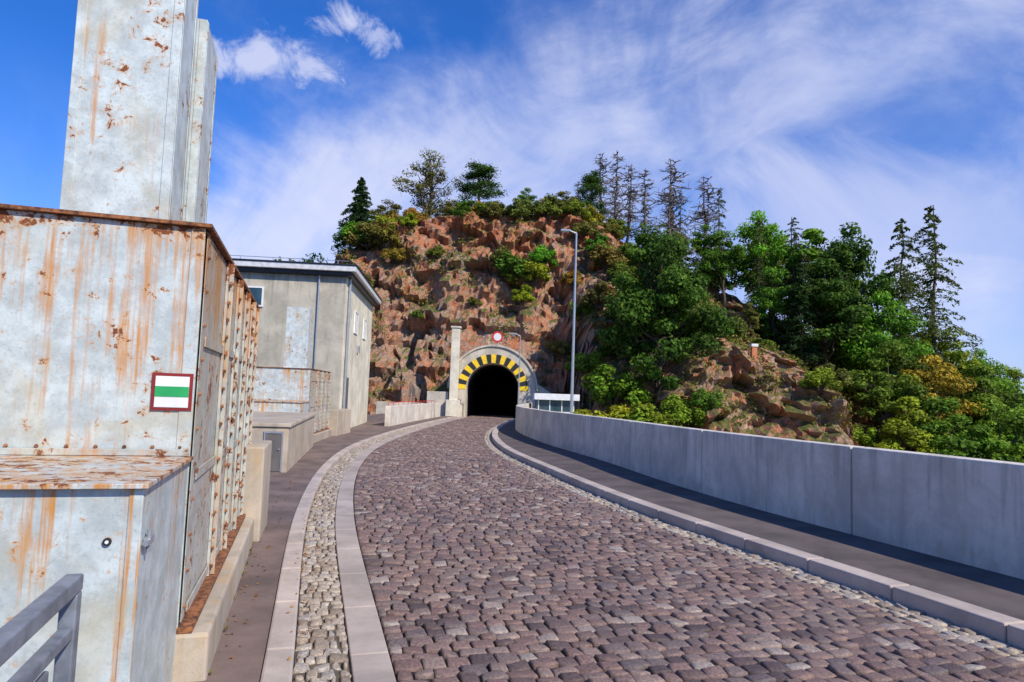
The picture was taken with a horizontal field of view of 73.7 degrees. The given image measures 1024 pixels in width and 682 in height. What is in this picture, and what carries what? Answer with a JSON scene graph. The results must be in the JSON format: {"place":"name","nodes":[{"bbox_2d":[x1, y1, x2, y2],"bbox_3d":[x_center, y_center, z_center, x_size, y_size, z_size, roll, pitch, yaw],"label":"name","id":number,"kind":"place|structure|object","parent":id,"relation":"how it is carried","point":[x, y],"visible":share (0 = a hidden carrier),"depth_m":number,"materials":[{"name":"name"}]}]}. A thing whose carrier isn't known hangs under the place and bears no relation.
{"place":"outdoors","nodes":[
{"label":"outdoors","id":0,"kind":"place"},
{"bbox_2d":[195,413,452,681],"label":"pavement","id":1,"kind":"structure","parent":0,"point":[246,661],"depth_m":6.15,"materials":[{"name":"concrete"}]},
{"bbox_2d":[0,573,83,681],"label":"metal railing","id":2,"kind":"object","parent":1,"relation":"on","point":[62,597],"visible":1,"depth_m":1.86,"materials":[{"name":"metal"}]},
{"bbox_2d":[0,0,259,681],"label":"steel gate housing","id":3,"kind":"object","parent":1,"relation":"on","point":[121,280],"visible":0.94,"depth_m":3.81,"materials":[{"name":"paint"}]},
{"bbox_2d":[150,372,193,410],"bbox_3d":[-1.913,0.286,3.841,0.210,0.210,0.010,3,-5,-17],"label":"trail marker sign","id":4,"kind":"object","parent":3,"relation":"attached to","point":[171,391],"visible":1,"depth_m":3.84,"materials":[{"name":"metal"}]},
{"bbox_2d":[243,440,271,540],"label":"concrete parapet","id":5,"kind":"structure","parent":1,"relation":"on","point":[257,480],"depth_m":7.27,"materials":[{"name":"concrete"}]},
{"bbox_2d":[252,411,315,471],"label":"concrete hatch block","id":6,"kind":"structure","parent":1,"relation":"on","point":[290,435],"depth_m":13.75,"materials":[{"name":"concrete"}]},
{"bbox_2d":[265,433,281,470],"bbox_3d":[-4.590,2.136,13.095,0.300,0.720,0.017,3,-5,-11],"label":"hatch door","id":7,"kind":"structure","parent":6,"relation":"in","point":[276,438],"depth_m":13.10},
{"bbox_2d":[253,307,332,442],"bbox_3d":[-7.230,1.059,21.435,2.570,4.150,4.920,2,-5,-6],"label":"steel gate housing","id":8,"kind":"object","parent":1,"relation":"on","point":[296,382],"visible":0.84,"depth_m":20.82,"materials":[{"name":"paint"}]},
{"bbox_2d":[240,272,346,409],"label":"walls","id":9,"kind":"structure","parent":1,"relation":"on","point":[282,292],"depth_m":25.98,"materials":[{"name":"paint"}]},
{"bbox_2d":[230,255,359,408],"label":"downpipes and roof rail","id":10,"kind":"object","parent":9,"relation":"attached to","point":[347,343],"visible":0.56,"depth_m":26.39,"materials":[{"name":"metal"}]},
{"bbox_2d":[232,258,381,306],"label":"roof","id":11,"kind":"structure","parent":9,"relation":"on","point":[361,282],"depth_m":25.85,"materials":[{"name":"metal"}]},
{"bbox_2d":[248,286,366,339],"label":"window frames","id":12,"kind":"structure","parent":9,"relation":"attached to","point":[355,318],"depth_m":28.80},
{"bbox_2d":[248,287,365,335],"bbox_3d":[-7.929,-1.082,28.647,2.208,1.300,7.901,0,-5,29],"label":"window glass","id":13,"kind":"object","parent":12,"relation":"in","point":[256,293],"visible":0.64,"depth_m":25.87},
{"bbox_2d":[339,278,372,427],"bbox_3d":[-6.878,0.861,30.490,0.017,5.990,8.960,2,-5,-5],"label":"side render","id":14,"kind":"object","parent":9,"relation":"attached to","point":[358,365],"visible":0.64,"depth_m":30.25,"materials":[{"name":"paint"}]},
{"bbox_2d":[329,409,350,435],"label":"concrete wall","id":15,"kind":"structure","parent":1,"relation":"on","point":[339,421],"depth_m":24.27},
{"bbox_2d":[384,403,440,425],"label":"concrete wall","id":16,"kind":"structure","parent":1,"relation":"on","point":[397,414],"depth_m":36.28,"materials":[{"name":"concrete"}]},
{"bbox_2d":[445,326,461,416],"bbox_3d":[-4.106,2.263,48.526,0.950,6.620,0.830,2,-5,0],"label":"shaft","id":17,"kind":"object","parent":1,"relation":"on","point":[452,405],"visible":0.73,"depth_m":48.26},
{"bbox_2d":[0,0,1023,392],"label":"sky","id":18,"kind":"structure","parent":0,"point":[826,115],"materials":[{"name":"blue"}]},
{"bbox_2d":[335,211,970,451],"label":"rocky hill","id":19,"kind":"structure","parent":0,"point":[406,345],"depth_m":53.15,"materials":[{"name":"stone"}]},
{"bbox_2d":[332,221,367,245],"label":"shrub","id":20,"kind":"object","parent":19,"relation":"on","point":[343,230],"visible":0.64,"depth_m":57.53,"materials":[{"name":"green plant"}]},
{"bbox_2d":[331,177,374,253],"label":"spruce tree","id":21,"kind":"object","parent":19,"relation":"on","point":[358,211],"visible":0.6,"depth_m":60.59,"materials":[{"name":"green plant"}]},
{"bbox_2d":[343,220,380,247],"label":"shrub","id":22,"kind":"object","parent":19,"relation":"on","point":[353,239],"visible":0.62,"depth_m":57.06,"materials":[{"name":"green plant"}]},
{"bbox_2d":[365,224,403,249],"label":"shrub","id":23,"kind":"object","parent":19,"relation":"on","point":[386,239],"visible":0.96,"depth_m":56.42,"materials":[{"name":"green plant"}]},
{"bbox_2d":[369,199,403,217],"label":"shrub","id":24,"kind":"object","parent":19,"relation":"on","point":[393,207],"visible":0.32,"depth_m":61.70,"materials":[{"name":"green plant"}]},
{"bbox_2d":[379,246,407,260],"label":"shrub","id":25,"kind":"object","parent":19,"relation":"on","point":[394,254],"visible":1,"depth_m":55.93,"materials":[{"name":"yellow plant"}]},
{"bbox_2d":[392,148,469,217],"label":"oak tree","id":26,"kind":"object","parent":19,"relation":"on","point":[429,204],"visible":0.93,"depth_m":64.48,"materials":[{"name":"green plant"}]},
{"bbox_2d":[430,199,458,216],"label":"shrub","id":27,"kind":"object","parent":19,"relation":"on","point":[447,210],"visible":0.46,"depth_m":63.61,"materials":[{"name":"green plant"}]},
{"bbox_2d":[376,385,550,415],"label":"wing walls","id":28,"kind":"structure","parent":19,"relation":"on","point":[439,397],"depth_m":48.45,"materials":[{"name":"concrete"}]},
{"bbox_2d":[452,200,487,216],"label":"shrub","id":29,"kind":"object","parent":19,"relation":"on","point":[466,205],"visible":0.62,"depth_m":58.02,"materials":[{"name":"green plant"}]},
{"bbox_2d":[449,158,507,207],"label":"pine tree","id":30,"kind":"object","parent":19,"relation":"on","point":[478,173],"visible":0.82,"depth_m":64.75,"materials":[{"name":"green plant"}]},
{"bbox_2d":[475,203,501,217],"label":"shrub","id":31,"kind":"object","parent":19,"relation":"on","point":[489,211],"visible":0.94,"depth_m":57.98,"materials":[{"name":"green plant"}]},
{"bbox_2d":[447,345,537,416],"bbox_3d":[-1.426,4.750,66.368,6.519,6.250,35.320,2,-5,0],"label":"tunnel portal","id":32,"kind":"object","parent":19,"relation":"on","point":[488,376],"visible":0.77,"depth_m":49.10,"materials":[{"name":"concrete"}]},
{"bbox_2d":[491,252,536,280],"bbox_3d":[0.503,-6.069,55.245,3.612,2.362,3.533,-1,-5,34],"label":"shrub","id":33,"kind":"object","parent":19,"relation":"on","point":[502,262],"visible":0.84,"depth_m":54.39,"materials":[{"name":"green plant"}]},
{"bbox_2d":[505,197,537,219],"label":"shrub","id":34,"kind":"object","parent":19,"relation":"on","point":[526,208],"visible":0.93,"depth_m":57.95,"materials":[{"name":"green plant"}]},
{"bbox_2d":[511,284,535,304],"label":"shrub","id":35,"kind":"object","parent":19,"relation":"on","point":[523,295],"visible":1,"depth_m":53.74,"materials":[{"name":"green plant"}]},
{"bbox_2d":[504,260,551,285],"bbox_3d":[1.494,-5.469,55.023,3.358,2.048,3.432,-2,-6,39],"label":"shrub","id":36,"kind":"object","parent":19,"relation":"on","point":[541,272],"visible":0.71,"depth_m":54.37,"materials":[{"name":"green plant"}]},
{"bbox_2d":[527,244,558,268],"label":"shrub","id":37,"kind":"object","parent":19,"relation":"on","point":[539,254],"visible":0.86,"depth_m":55.08,"materials":[{"name":"green plant"}]},
{"bbox_2d":[531,193,562,219],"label":"shrub","id":38,"kind":"object","parent":19,"relation":"on","point":[549,206],"visible":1,"depth_m":58.50,"materials":[{"name":"green plant"}]},
{"bbox_2d":[533,393,579,413],"bbox_3d":[2.725,5.047,43.446,2.800,3.350,2.800,2,-5,0],"label":"service booth","id":39,"kind":"object","parent":19,"relation":"on","point":[555,402],"visible":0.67,"depth_m":42.45,"materials":[{"name":"white paint"}]},
{"bbox_2d":[537,400,569,411],"bbox_3d":[2.733,4.124,43.518,2.150,0.698,2.100,2,-4,0],"label":"window glass","id":40,"kind":"structure","parent":39,"relation":"in","point":[555,405],"depth_m":42.48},
{"bbox_2d":[544,340,576,357],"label":"shrub","id":41,"kind":"object","parent":19,"relation":"on","point":[556,347],"visible":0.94,"depth_m":51.76,"materials":[{"name":"green plant"}]},
{"bbox_2d":[561,229,576,412],"bbox_3d":[2.895,-0.075,36.125,0.954,11.820,0.260,2,-5,0],"label":"street lamp","id":42,"kind":"object","parent":19,"relation":"on","point":[573,347],"visible":0.8,"depth_m":36.12,"materials":[{"name":"metal"}]},
{"bbox_2d":[558,270,581,287],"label":"shrub","id":43,"kind":"object","parent":19,"relation":"on","point":[568,280],"visible":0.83,"depth_m":53.83,"materials":[{"name":"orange plant"}]},
{"bbox_2d":[565,199,590,218],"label":"shrub","id":44,"kind":"object","parent":19,"relation":"on","point":[574,205],"visible":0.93,"depth_m":58.71,"materials":[{"name":"green plant"}]},
{"bbox_2d":[568,300,593,315],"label":"shrub","id":45,"kind":"object","parent":19,"relation":"on","point":[586,309],"visible":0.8,"depth_m":51.15,"materials":[{"name":"green plant"}]},
{"bbox_2d":[563,349,605,376],"bbox_3d":[5.346,1.520,48.037,3.432,2.048,3.358,6,-6,-43],"label":"shrub","id":46,"kind":"object","parent":19,"relation":"on","point":[592,361],"visible":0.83,"depth_m":47.26,"materials":[{"name":"green plant"}]},
{"bbox_2d":[570,220,600,235],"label":"shrub","id":47,"kind":"object","parent":19,"relation":"on","point":[585,229],"visible":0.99,"depth_m":56.76,"materials":[{"name":"green plant"}]},
{"bbox_2d":[574,170,610,218],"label":"pine tree","id":48,"kind":"object","parent":19,"relation":"on","point":[590,183],"visible":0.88,"depth_m":63.00,"materials":[{"name":"green plant"}]},
{"bbox_2d":[582,204,604,224],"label":"shrub","id":49,"kind":"object","parent":19,"relation":"on","point":[596,215],"visible":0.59,"depth_m":60.45,"materials":[{"name":"green plant"}]},
{"bbox_2d":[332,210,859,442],"bbox_3d":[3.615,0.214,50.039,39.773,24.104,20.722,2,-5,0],"label":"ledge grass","id":50,"kind":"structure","parent":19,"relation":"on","point":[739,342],"depth_m":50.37,"materials":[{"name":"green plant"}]},
{"bbox_2d":[585,232,610,251],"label":"shrub","id":51,"kind":"object","parent":19,"relation":"on","point":[599,239],"visible":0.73,"depth_m":55.42,"materials":[{"name":"green plant"}]},
{"bbox_2d":[580,279,616,308],"bbox_3d":[6.607,-3.476,51.189,2.651,2.217,2.945,0,-5,20],"label":"shrub","id":52,"kind":"object","parent":19,"relation":"on","point":[600,292],"visible":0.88,"depth_m":50.52,"materials":[{"name":"green plant"}]},
{"bbox_2d":[590,153,622,220],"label":"dead tree","id":53,"kind":"object","parent":19,"relation":"on","point":[602,168],"visible":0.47,"depth_m":66.44,"materials":[{"name":"wood"}]},
{"bbox_2d":[587,243,628,269],"bbox_3d":[8.002,-6.701,54.656,3.280,2.194,3.354,6,-6,-43],"label":"shrub","id":54,"kind":"object","parent":19,"relation":"on","point":[608,257],"visible":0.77,"depth_m":53.97,"materials":[{"name":"green plant"}]},
{"bbox_2d":[581,405,634,418],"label":"shrub","id":55,"kind":"object","parent":19,"relation":"on","point":[619,409],"visible":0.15,"depth_m":42.34,"materials":[{"name":"green plant"}]},
{"bbox_2d":[600,150,632,222],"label":"dead tree","id":56,"kind":"object","parent":19,"relation":"on","point":[616,191],"visible":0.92,"depth_m":63.18,"materials":[{"name":"grey plant"}]},
{"bbox_2d":[581,362,652,406],"bbox_3d":[7.050,3.000,45.255,4.644,3.038,4.542,1,-5,13],"label":"shrub","id":57,"kind":"object","parent":19,"relation":"on","point":[618,389],"visible":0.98,"depth_m":44.03,"materials":[{"name":"green plant"}]},
{"bbox_2d":[602,218,631,239],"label":"shrub","id":58,"kind":"object","parent":19,"relation":"on","point":[622,230],"visible":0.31,"depth_m":60.72,"materials":[{"name":"green plant"}]},
{"bbox_2d":[606,260,638,283],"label":"shrub","id":59,"kind":"object","parent":19,"relation":"on","point":[619,267],"visible":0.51,"depth_m":52.48,"materials":[{"name":"green plant"}]},
{"bbox_2d":[616,242,639,268],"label":"shrub","id":60,"kind":"object","parent":19,"relation":"on","point":[627,250],"visible":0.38,"depth_m":55.36,"materials":[{"name":"green plant"}]},
{"bbox_2d":[605,404,659,421],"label":"shrub","id":61,"kind":"object","parent":19,"relation":"on","point":[636,417],"visible":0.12,"depth_m":41.36,"materials":[{"name":"green plant"}]},
{"bbox_2d":[617,164,648,242],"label":"dead tree","id":62,"kind":"object","parent":19,"relation":"on","point":[629,199],"visible":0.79,"depth_m":66.17,"materials":[{"name":"wood"}]},
{"bbox_2d":[628,168,658,238],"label":"dead tree","id":63,"kind":"object","parent":19,"relation":"on","point":[644,195],"visible":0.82,"depth_m":65.20,"materials":[{"name":"wood"}]},
{"bbox_2d":[629,401,689,426],"bbox_3d":[9.361,5.131,41.837,4.290,2.869,4.386,5,-6,-37],"label":"shrub","id":64,"kind":"object","parent":19,"relation":"on","point":[654,417],"visible":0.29,"depth_m":40.74,"materials":[{"name":"green plant"}]},
{"bbox_2d":[655,189,679,237],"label":"dead tree","id":65,"kind":"object","parent":19,"relation":"on","point":[669,221],"visible":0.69,"depth_m":62.07,"materials":[{"name":"wood"}]},
{"bbox_2d":[597,221,741,406],"bbox_3d":[10.313,-1.251,45.433,9.277,13.505,8.273,2,-5,5],"label":"maple tree","id":66,"kind":"object","parent":19,"relation":"on","point":[642,311],"visible":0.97,"depth_m":44.09,"materials":[{"name":"green plant"}]},
{"bbox_2d":[649,158,697,250],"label":"dead tree","id":67,"kind":"object","parent":19,"relation":"on","point":[672,181],"visible":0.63,"depth_m":67.22,"materials":[{"name":"grey plant"}]},
{"bbox_2d":[660,393,709,425],"bbox_3d":[10.513,4.186,41.585,3.028,2.025,3.096,0,-5,21],"label":"shrub","id":68,"kind":"object","parent":19,"relation":"on","point":[680,410],"visible":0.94,"depth_m":41.24,"materials":[{"name":"green plant"}]},
{"bbox_2d":[685,224,720,267],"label":"deciduous tree","id":69,"kind":"object","parent":19,"relation":"on","point":[698,243],"visible":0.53,"depth_m":61.73,"materials":[{"name":"green plant"}]},
{"bbox_2d":[682,176,728,272],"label":"dead tree","id":70,"kind":"object","parent":19,"relation":"on","point":[705,217],"visible":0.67,"depth_m":67.23,"materials":[{"name":"wood"}]},
{"bbox_2d":[689,387,724,407],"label":"shrub","id":71,"kind":"object","parent":19,"relation":"on","point":[701,396],"visible":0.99,"depth_m":41.44,"materials":[{"name":"green plant"}]},
{"bbox_2d":[710,188,735,293],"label":"larch tree","id":72,"kind":"object","parent":19,"relation":"on","point":[719,224],"visible":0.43,"depth_m":67.19,"materials":[{"name":"green plant"}]},
{"bbox_2d":[698,230,751,306],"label":"deciduous tree","id":73,"kind":"object","parent":19,"relation":"on","point":[722,259],"visible":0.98,"depth_m":58.20,"materials":[{"name":"green plant"}]},
{"bbox_2d":[726,316,747,341],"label":"shrub","id":74,"kind":"object","parent":19,"relation":"on","point":[740,329],"visible":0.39,"depth_m":48.98,"materials":[{"name":"green plant"}]},
{"bbox_2d":[742,303,763,342],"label":"deciduous tree","id":75,"kind":"object","parent":19,"relation":"on","point":[750,314],"visible":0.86,"depth_m":51.70,"materials":[{"name":"green plant"}]},
{"bbox_2d":[741,218,774,313],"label":"larch tree","id":76,"kind":"object","parent":19,"relation":"on","point":[758,279],"visible":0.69,"depth_m":57.76,"materials":[{"name":"green plant"}]},
{"bbox_2d":[724,209,804,294],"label":"deciduous tree","id":77,"kind":"object","parent":19,"relation":"on","point":[745,233],"visible":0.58,"depth_m":59.27,"materials":[{"name":"green plant"}]},
{"bbox_2d":[755,325,779,339],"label":"shrub","id":78,"kind":"object","parent":19,"relation":"on","point":[769,334],"visible":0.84,"depth_m":53.85,"materials":[{"name":"green plant"}]},
{"bbox_2d":[745,267,796,342],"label":"deciduous tree","id":79,"kind":"object","parent":19,"relation":"on","point":[770,299],"visible":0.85,"depth_m":53.86,"materials":[{"name":"green plant"}]},
{"bbox_2d":[774,217,814,347],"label":"larch tree","id":80,"kind":"object","parent":19,"relation":"on","point":[795,234],"visible":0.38,"depth_m":57.75,"materials":[{"name":"green plant"}]},
{"bbox_2d":[780,263,822,365],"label":"spruce tree","id":81,"kind":"object","parent":19,"relation":"on","point":[798,316],"visible":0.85,"depth_m":51.61,"materials":[{"name":"green plant"}]},
{"bbox_2d":[775,253,834,371],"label":"larch tree","id":82,"kind":"object","parent":19,"relation":"on","point":[801,259],"visible":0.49,"depth_m":52.65,"materials":[{"name":"green plant"}]},
{"bbox_2d":[767,228,867,366],"bbox_3d":[25.875,-2.995,57.640,7.797,13.321,8.051,1,-5,7],"label":"deciduous tree","id":83,"kind":"object","parent":19,"relation":"on","point":[812,236],"visible":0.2,"depth_m":57.43,"materials":[{"name":"green plant"}]},
{"bbox_2d":[797,367,842,390],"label":"shrub","id":84,"kind":"object","parent":19,"relation":"on","point":[817,379],"visible":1,"depth_m":43.39,"materials":[{"name":"green plant"}]},
{"bbox_2d":[774,258,884,370],"bbox_3d":[24.952,-0.357,52.876,7.872,12.367,7.450,5,-5,-32],"label":"deciduous tree","id":85,"kind":"object","parent":19,"relation":"on","point":[855,309],"visible":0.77,"depth_m":51.53,"materials":[{"name":"green plant"}]},
{"bbox_2d":[813,362,853,386],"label":"shrub","id":86,"kind":"object","parent":19,"relation":"on","point":[842,375],"visible":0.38,"depth_m":44.31,"materials":[{"name":"green plant"}]},
{"bbox_2d":[788,222,905,389],"bbox_3d":[26.869,-2.394,56.168,8.951,15.388,8.844,4,-5,-29],"label":"deciduous tree","id":87,"kind":"object","parent":19,"relation":"on","point":[846,254],"visible":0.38,"depth_m":55.17,"materials":[{"name":"green plant"}]},
{"bbox_2d":[852,425,877,447],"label":"shrub","id":88,"kind":"object","parent":19,"relation":"on","point":[866,440],"visible":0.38,"depth_m":45.04,"materials":[{"name":"green plant"}]},
{"bbox_2d":[811,290,933,443],"bbox_3d":[27.767,2.107,52.817,7.738,11.966,7.830,4,-5,-24],"label":"deciduous tree","id":89,"kind":"object","parent":19,"relation":"on","point":[904,325],"visible":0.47,"depth_m":51.14,"materials":[{"name":"green plant"}]},
{"bbox_2d":[842,340,936,442],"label":"deciduous tree","id":90,"kind":"object","parent":19,"relation":"on","point":[888,394],"visible":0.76,"depth_m":47.79,"materials":[{"name":"green plant"}]},
{"bbox_2d":[860,218,942,429],"bbox_3d":[30.842,-1.031,54.039,6.437,17.942,7.640,0,-5,25],"label":"larch tree","id":91,"kind":"object","parent":19,"relation":"on","point":[906,287],"visible":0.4,"depth_m":54.08,"materials":[{"name":"green plant"}]},
{"bbox_2d":[873,396,961,453],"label":"deciduous tree","id":92,"kind":"object","parent":19,"relation":"on","point":[894,434],"visible":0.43,"depth_m":44.00,"materials":[{"name":"green plant"}]},
{"bbox_2d":[859,354,987,451],"bbox_3d":[29.790,5.924,49.473,7.129,9.923,7.215,3,-5,-13],"label":"deciduous tree","id":93,"kind":"object","parent":19,"relation":"on","point":[952,386],"visible":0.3,"depth_m":47.87,"materials":[{"name":"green plant"}]},
{"bbox_2d":[896,205,995,427],"bbox_3d":[33.745,-1.169,55.669,9.418,20.011,7.935,-1,-5,34],"label":"larch tree","id":94,"kind":"object","parent":19,"relation":"on","point":[933,309],"visible":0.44,"depth_m":55.12,"materials":[{"name":"green plant"}]},
{"bbox_2d":[913,325,988,398],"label":"deciduous tree","id":95,"kind":"object","parent":19,"relation":"on","point":[957,356],"visible":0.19,"depth_m":54.88,"materials":[{"name":"green plant"}]},
{"bbox_2d":[906,396,1020,461],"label":"deciduous tree","id":96,"kind":"object","parent":19,"relation":"on","point":[959,441],"visible":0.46,"depth_m":43.68,"materials":[{"name":"green plant"}]},
{"bbox_2d":[940,363,1021,449],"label":"deciduous tree","id":97,"kind":"object","parent":19,"relation":"on","point":[980,392],"visible":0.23,"depth_m":49.26,"materials":[{"name":"green plant"}]},
{"bbox_2d":[954,348,1017,408],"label":"deciduous tree","id":98,"kind":"object","parent":19,"relation":"on","point":[981,353],"visible":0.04,"depth_m":57.78,"materials":[{"name":"green plant"}]},
{"bbox_2d":[962,376,1023,445],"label":"deciduous tree","id":99,"kind":"object","parent":19,"relation":"on","point":[1004,384],"visible":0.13,"depth_m":51.39,"materials":[{"name":"green plant"}]},
{"bbox_2d":[965,400,1023,462],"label":"deciduous tree","id":100,"kind":"object","parent":19,"relation":"on","point":[1015,420],"visible":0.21,"depth_m":44.88,"materials":[{"name":"green plant"}]},
{"bbox_2d":[986,362,1023,404],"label":"deciduous tree","id":101,"kind":"object","parent":19,"relation":"on","point":[1014,374],"visible":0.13,"depth_m":59.22,"materials":[{"name":"green plant"}]},
{"bbox_2d":[293,409,1023,681],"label":"cobblestone road","id":102,"kind":"structure","parent":0,"point":[461,549],"depth_m":5.82,"materials":[{"name":"stone"}]},
{"bbox_2d":[225,474,326,661],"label":"fallen leaves","id":103,"kind":"object","parent":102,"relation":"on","point":[256,595],"visible":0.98,"depth_m":6.20,"materials":[{"name":"brown plant"}]},
{"bbox_2d":[260,416,456,681],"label":"kerb","id":104,"kind":"structure","parent":102,"relation":"on","point":[278,665],"depth_m":5.52,"materials":[{"name":"concrete"}]},
{"bbox_2d":[498,420,1023,620],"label":"pavement","id":105,"kind":"structure","parent":0,"point":[992,591],"depth_m":8.23,"materials":[{"name":"concrete"}]},
{"bbox_2d":[492,418,1023,649],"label":"kerb","id":106,"kind":"structure","parent":105,"relation":"on","point":[995,625],"depth_m":6.82,"materials":[{"name":"concrete"}]},
{"bbox_2d":[515,402,1023,579],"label":"concrete wall","id":107,"kind":"structure","parent":105,"relation":"on","point":[966,510],"depth_m":8.73,"materials":[{"name":"concrete"}]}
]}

